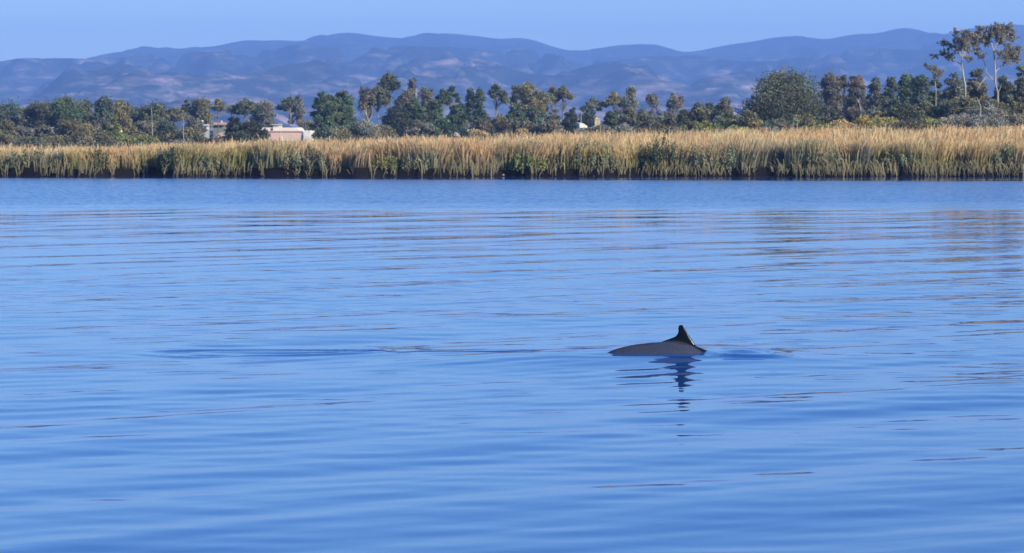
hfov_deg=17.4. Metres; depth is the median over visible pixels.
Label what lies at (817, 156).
bank shrub
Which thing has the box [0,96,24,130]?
gum tree
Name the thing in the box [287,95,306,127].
gum tree
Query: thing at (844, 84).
gum tree
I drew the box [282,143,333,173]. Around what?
bank shrub
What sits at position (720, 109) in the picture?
leafy tree
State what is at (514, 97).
gum tree
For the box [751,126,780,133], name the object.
shrub
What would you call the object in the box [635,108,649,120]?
leafy tree
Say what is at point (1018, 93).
leafy tree
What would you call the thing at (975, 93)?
leafy tree
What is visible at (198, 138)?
shrub
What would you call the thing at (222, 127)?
red roofed house
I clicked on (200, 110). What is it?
gum tree
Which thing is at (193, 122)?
tree
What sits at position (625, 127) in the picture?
shrub
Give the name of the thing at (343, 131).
shrub
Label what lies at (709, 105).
leafy tree
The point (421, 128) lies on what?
shrub
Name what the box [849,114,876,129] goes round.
shrub
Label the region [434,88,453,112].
gum tree
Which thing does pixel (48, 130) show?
shrub
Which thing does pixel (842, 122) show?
shrub
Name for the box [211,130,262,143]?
shrub
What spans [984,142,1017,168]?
bank shrub
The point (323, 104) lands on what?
leafy tree
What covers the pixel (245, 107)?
gum tree
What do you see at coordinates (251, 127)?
shrub
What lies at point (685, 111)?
leafy tree
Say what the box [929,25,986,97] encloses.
tall gum tree
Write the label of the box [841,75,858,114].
gum tree
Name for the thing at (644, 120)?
shrub
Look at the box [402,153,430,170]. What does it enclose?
bank shrub
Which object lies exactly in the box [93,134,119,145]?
shrub
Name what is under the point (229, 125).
shrub
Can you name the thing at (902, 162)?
bank shrub
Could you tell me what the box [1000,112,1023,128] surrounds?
shrub
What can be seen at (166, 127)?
shrub
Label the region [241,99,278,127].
gum tree
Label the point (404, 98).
gum tree
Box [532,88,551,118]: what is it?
gum tree
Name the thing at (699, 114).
leafy tree
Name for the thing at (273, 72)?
hills
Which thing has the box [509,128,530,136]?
shrub
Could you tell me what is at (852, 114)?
shrub
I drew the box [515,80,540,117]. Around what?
gum tree
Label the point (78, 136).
shrub
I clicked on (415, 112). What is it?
leafy tree
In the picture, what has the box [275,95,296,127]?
gum tree
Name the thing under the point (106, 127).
shrub
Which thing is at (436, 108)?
leafy tree
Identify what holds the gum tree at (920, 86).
on the ground
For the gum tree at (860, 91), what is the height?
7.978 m
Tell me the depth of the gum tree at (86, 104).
448.56 m
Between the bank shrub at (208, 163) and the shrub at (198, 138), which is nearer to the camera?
the bank shrub at (208, 163)
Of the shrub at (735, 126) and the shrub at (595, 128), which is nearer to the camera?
the shrub at (735, 126)
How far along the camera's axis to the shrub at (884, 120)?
264.20 m
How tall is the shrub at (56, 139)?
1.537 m
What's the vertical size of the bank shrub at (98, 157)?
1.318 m
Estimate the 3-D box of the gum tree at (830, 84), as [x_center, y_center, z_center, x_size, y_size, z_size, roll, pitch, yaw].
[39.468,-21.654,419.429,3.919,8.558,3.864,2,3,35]
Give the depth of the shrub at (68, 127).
388.85 m
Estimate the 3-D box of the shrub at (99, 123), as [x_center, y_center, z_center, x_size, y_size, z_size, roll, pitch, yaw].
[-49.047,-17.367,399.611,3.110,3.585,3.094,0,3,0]
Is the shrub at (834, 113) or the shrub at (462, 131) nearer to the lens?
the shrub at (834, 113)
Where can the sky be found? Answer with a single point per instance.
(79, 29)
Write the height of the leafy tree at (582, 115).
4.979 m
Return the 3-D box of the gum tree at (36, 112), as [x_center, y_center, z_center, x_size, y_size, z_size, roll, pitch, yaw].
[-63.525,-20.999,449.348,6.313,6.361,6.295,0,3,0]
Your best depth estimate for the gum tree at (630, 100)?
468.87 m
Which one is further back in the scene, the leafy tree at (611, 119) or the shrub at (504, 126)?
the leafy tree at (611, 119)
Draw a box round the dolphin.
[607,325,706,352]
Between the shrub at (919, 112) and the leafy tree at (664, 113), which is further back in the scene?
the leafy tree at (664, 113)
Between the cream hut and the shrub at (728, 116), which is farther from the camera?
the cream hut
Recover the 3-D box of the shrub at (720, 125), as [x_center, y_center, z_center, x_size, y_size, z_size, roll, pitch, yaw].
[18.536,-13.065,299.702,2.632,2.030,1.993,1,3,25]
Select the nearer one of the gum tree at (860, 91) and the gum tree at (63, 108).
the gum tree at (860, 91)
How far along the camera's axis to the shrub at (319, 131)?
398.79 m
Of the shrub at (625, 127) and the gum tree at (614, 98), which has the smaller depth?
the shrub at (625, 127)
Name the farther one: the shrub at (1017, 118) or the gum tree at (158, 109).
the gum tree at (158, 109)
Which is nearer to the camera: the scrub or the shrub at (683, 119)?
the scrub
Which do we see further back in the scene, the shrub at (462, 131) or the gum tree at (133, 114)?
the gum tree at (133, 114)
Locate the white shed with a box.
[576,123,586,132]
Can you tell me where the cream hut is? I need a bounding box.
[594,117,600,125]
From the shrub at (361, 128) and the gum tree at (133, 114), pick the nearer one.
the shrub at (361, 128)
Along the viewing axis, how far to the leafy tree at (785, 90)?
298.09 m
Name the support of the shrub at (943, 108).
on the ground
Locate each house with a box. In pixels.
[202,124,209,137]
[213,121,226,135]
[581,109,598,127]
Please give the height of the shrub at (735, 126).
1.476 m
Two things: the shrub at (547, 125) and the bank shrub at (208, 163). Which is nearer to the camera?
the bank shrub at (208, 163)
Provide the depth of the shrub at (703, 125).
289.40 m
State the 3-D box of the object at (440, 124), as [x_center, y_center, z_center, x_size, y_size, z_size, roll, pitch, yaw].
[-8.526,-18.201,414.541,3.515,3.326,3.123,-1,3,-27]
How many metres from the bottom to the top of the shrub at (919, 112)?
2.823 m
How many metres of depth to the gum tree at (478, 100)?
498.82 m
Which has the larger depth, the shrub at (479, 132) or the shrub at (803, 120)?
the shrub at (479, 132)
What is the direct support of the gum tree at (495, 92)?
on the ground
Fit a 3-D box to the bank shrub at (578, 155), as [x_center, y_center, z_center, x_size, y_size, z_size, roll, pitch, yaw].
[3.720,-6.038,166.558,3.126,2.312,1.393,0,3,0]
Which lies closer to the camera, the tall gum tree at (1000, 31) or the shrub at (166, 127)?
the tall gum tree at (1000, 31)
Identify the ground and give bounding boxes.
[0,129,1023,176]
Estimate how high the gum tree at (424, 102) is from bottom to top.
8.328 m
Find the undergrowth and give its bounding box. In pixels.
[13,129,567,145]
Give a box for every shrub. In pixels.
[0,118,21,136]
[0,133,20,147]
[0,147,45,169]
[8,124,35,139]
[16,136,40,147]
[34,124,54,139]
[34,135,71,146]
[54,119,95,138]
[62,132,96,145]
[85,147,108,168]
[89,117,113,136]
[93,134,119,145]
[101,116,121,139]
[107,132,138,145]
[119,125,145,145]
[127,134,158,145]
[134,120,155,136]
[151,120,176,142]
[157,145,182,169]
[164,126,206,144]
[186,134,207,143]
[197,152,219,173]
[200,138,217,144]
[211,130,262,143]
[224,116,242,137]
[231,121,270,137]
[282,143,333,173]
[297,119,313,130]
[314,125,336,141]
[321,123,357,140]
[349,118,382,139]
[372,149,408,172]
[377,124,397,138]
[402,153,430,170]
[405,118,434,137]
[456,126,469,138]
[466,115,496,135]
[467,128,488,138]
[490,113,507,136]
[494,118,516,134]
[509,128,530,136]
[509,153,546,172]
[512,115,537,135]
[530,118,564,135]
[555,133,617,172]
[574,127,584,135]
[581,123,613,136]
[613,122,636,134]
[630,121,643,133]
[634,112,656,127]
[637,132,684,166]
[639,119,668,134]
[650,115,669,128]
[663,112,692,129]
[663,124,687,136]
[679,139,736,172]
[694,120,717,132]
[711,110,746,126]
[714,120,728,133]
[727,109,764,130]
[727,125,751,132]
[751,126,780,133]
[760,117,793,131]
[788,114,825,128]
[799,120,832,132]
[806,140,842,171]
[821,109,847,123]
[826,119,858,129]
[845,107,865,122]
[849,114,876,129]
[866,107,878,117]
[868,116,901,130]
[873,106,893,129]
[881,146,916,167]
[886,101,912,119]
[891,117,929,131]
[910,100,935,120]
[917,116,947,133]
[928,98,962,118]
[936,112,976,129]
[949,95,977,115]
[964,103,1008,117]
[969,114,1013,129]
[981,99,1010,116]
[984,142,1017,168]
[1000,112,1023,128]
[1004,101,1023,118]
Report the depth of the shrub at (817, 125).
239.44 m
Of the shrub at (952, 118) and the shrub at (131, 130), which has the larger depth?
the shrub at (131, 130)
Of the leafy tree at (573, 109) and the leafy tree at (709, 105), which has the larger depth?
the leafy tree at (573, 109)
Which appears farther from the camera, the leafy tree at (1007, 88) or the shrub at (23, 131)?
the shrub at (23, 131)
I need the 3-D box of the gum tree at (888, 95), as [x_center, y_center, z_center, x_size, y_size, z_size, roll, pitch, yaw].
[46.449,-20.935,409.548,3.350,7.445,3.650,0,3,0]
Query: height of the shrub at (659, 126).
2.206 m
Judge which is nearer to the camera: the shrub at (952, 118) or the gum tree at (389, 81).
the shrub at (952, 118)
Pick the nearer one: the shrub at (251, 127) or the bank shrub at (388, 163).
the bank shrub at (388, 163)
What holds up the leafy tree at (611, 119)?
on the ground
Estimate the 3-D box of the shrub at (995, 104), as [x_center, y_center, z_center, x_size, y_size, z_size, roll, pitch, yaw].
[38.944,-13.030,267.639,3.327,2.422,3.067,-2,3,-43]
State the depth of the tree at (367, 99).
438.82 m
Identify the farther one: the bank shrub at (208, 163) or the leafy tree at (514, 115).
the leafy tree at (514, 115)
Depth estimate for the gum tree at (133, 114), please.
468.10 m
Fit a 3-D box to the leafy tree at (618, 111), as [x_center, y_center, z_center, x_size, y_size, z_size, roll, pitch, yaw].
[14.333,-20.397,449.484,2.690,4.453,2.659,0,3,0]
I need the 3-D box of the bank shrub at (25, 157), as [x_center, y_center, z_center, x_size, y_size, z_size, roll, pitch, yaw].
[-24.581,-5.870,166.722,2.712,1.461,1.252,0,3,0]
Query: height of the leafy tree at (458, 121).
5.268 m
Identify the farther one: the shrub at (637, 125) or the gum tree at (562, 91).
the gum tree at (562, 91)
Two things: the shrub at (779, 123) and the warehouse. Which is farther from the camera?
the warehouse
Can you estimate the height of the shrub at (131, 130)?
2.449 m
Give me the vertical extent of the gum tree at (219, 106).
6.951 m
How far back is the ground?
166.31 m
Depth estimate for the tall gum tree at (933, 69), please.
309.48 m
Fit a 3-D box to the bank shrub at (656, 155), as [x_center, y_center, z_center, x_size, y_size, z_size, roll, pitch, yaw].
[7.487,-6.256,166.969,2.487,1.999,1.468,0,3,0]
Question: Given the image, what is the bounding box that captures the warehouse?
[262,124,313,140]
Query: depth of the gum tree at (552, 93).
499.01 m
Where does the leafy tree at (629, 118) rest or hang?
on the ground
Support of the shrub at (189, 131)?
on the ground
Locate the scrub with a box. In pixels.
[0,113,1016,149]
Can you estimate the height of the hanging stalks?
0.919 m
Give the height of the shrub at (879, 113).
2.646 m
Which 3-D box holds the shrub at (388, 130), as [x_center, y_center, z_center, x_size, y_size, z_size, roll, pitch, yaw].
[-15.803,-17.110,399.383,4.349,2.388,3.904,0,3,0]
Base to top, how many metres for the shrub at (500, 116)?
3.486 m
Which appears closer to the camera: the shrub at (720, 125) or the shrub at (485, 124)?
the shrub at (720, 125)
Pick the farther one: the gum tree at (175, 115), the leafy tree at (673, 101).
the leafy tree at (673, 101)
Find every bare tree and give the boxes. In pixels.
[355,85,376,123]
[407,77,420,98]
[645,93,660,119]
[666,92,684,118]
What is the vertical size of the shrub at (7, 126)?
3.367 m
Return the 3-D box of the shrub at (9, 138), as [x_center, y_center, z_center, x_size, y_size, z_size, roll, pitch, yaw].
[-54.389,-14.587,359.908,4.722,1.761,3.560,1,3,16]
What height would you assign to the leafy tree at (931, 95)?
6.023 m
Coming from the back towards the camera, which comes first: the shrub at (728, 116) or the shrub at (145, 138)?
the shrub at (145, 138)
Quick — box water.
[0,176,1023,552]
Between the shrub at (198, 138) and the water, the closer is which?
the water
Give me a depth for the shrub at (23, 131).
393.91 m
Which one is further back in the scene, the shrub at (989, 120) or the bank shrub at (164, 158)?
the shrub at (989, 120)
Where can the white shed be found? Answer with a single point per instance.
(581, 125)
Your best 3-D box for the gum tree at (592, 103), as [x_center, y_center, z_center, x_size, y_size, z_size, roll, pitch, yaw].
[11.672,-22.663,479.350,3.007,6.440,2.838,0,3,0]
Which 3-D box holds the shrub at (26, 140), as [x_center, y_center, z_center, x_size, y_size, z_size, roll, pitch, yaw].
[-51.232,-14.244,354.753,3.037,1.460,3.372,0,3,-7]
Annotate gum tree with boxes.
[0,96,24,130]
[17,105,34,129]
[20,97,57,130]
[41,93,90,127]
[71,97,93,122]
[87,94,116,128]
[112,99,134,129]
[127,106,143,123]
[137,99,170,133]
[165,107,191,123]
[179,99,191,122]
[188,96,214,128]
[209,98,226,132]
[226,98,264,121]
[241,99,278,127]
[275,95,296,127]
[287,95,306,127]
[372,83,393,123]
[377,70,401,111]
[394,89,418,112]
[419,86,429,118]
[423,88,433,120]
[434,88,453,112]
[444,86,460,110]
[463,87,479,125]
[471,87,487,121]
[487,83,510,136]
[505,84,519,116]
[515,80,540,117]
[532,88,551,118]
[546,85,561,111]
[553,85,575,119]
[583,96,602,110]
[599,91,624,111]
[620,85,641,117]
[815,72,844,116]
[835,76,846,110]
[837,75,850,116]
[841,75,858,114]
[847,74,868,109]
[864,76,884,111]
[878,76,900,112]
[890,71,914,131]
[905,73,931,105]
[923,62,945,105]
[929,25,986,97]
[968,21,1022,105]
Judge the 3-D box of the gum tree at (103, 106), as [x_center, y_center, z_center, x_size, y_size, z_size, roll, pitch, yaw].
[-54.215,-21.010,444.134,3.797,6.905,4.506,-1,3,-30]
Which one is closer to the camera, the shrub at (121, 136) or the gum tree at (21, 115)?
the shrub at (121, 136)
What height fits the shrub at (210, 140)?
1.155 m
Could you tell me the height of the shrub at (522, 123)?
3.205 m
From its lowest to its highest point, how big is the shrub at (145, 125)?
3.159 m
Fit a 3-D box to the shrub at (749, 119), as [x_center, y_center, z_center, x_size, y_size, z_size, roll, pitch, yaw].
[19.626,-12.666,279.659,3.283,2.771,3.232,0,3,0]
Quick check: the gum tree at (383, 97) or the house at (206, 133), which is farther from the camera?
the house at (206, 133)
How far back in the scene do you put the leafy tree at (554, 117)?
424.27 m
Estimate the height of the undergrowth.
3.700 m
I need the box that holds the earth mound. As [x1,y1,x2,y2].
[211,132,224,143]
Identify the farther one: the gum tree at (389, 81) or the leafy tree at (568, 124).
the gum tree at (389, 81)
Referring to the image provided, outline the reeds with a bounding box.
[0,120,1023,170]
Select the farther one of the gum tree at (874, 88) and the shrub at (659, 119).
the gum tree at (874, 88)
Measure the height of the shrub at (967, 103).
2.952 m
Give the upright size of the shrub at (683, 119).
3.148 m
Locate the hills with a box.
[0,24,1023,129]
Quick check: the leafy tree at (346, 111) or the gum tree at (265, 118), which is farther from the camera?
the gum tree at (265, 118)
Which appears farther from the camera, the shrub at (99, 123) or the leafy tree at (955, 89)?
the shrub at (99, 123)
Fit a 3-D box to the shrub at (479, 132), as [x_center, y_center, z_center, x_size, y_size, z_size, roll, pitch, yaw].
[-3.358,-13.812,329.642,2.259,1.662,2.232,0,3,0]
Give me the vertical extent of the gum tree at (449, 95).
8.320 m
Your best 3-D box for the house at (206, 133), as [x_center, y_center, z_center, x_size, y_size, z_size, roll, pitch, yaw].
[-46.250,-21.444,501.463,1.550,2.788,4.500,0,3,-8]
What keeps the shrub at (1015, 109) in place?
on the ground
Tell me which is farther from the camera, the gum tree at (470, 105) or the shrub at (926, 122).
the gum tree at (470, 105)
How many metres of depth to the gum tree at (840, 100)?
424.05 m
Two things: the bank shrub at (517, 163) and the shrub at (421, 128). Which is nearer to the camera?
the bank shrub at (517, 163)
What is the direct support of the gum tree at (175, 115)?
on the ground
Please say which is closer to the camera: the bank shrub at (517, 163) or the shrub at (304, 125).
the bank shrub at (517, 163)
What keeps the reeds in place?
on the ground
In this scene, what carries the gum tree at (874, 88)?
on the ground
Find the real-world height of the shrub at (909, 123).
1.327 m
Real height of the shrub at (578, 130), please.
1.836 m
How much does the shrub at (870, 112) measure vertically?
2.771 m
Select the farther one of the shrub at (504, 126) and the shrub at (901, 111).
the shrub at (504, 126)
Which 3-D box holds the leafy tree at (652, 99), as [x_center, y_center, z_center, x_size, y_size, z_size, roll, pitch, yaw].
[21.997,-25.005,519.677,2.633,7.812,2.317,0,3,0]
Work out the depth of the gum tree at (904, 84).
399.02 m
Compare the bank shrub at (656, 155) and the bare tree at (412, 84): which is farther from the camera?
the bare tree at (412, 84)
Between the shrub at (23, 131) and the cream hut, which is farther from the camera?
the cream hut
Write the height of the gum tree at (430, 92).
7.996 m
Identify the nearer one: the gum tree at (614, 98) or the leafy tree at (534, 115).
the leafy tree at (534, 115)
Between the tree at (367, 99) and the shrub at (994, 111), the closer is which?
the shrub at (994, 111)
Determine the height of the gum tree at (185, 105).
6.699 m
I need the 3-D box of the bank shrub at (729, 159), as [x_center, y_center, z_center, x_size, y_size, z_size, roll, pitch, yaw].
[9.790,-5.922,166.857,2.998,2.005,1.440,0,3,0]
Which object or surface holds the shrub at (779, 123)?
on the ground
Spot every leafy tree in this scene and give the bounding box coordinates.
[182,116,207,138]
[309,91,340,138]
[331,89,360,137]
[378,105,413,138]
[408,97,426,136]
[427,98,443,135]
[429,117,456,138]
[445,101,469,131]
[506,105,523,135]
[526,105,547,124]
[544,109,561,133]
[559,112,577,135]
[568,107,577,128]
[575,106,587,128]
[602,111,620,129]
[613,109,622,120]
[619,106,637,129]
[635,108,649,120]
[659,111,672,116]
[680,109,690,117]
[686,102,711,134]
[704,102,714,120]
[709,96,733,120]
[734,66,836,126]
[926,80,942,120]
[937,71,968,105]
[966,67,990,106]
[989,74,1016,106]
[1012,65,1023,106]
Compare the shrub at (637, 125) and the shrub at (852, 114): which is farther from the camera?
the shrub at (637, 125)
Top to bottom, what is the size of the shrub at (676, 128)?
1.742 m
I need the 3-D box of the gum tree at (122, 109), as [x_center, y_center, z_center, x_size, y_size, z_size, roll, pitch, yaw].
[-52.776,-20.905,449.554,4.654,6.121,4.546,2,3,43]
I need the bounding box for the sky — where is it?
[0,0,1023,61]
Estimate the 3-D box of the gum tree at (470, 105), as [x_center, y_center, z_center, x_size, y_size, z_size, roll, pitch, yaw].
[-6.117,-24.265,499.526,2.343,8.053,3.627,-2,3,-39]
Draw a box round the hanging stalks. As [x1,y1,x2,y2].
[0,158,1023,176]
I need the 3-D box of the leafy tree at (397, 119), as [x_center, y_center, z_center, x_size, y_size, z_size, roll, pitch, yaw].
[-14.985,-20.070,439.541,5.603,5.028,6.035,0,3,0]
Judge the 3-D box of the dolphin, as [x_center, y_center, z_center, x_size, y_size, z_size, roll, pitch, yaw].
[1.405,0.940,34.796,2.495,0.873,0.573,0,3,0]
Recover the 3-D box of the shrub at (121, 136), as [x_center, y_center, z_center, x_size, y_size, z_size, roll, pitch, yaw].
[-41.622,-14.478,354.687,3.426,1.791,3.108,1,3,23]
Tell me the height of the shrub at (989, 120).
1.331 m

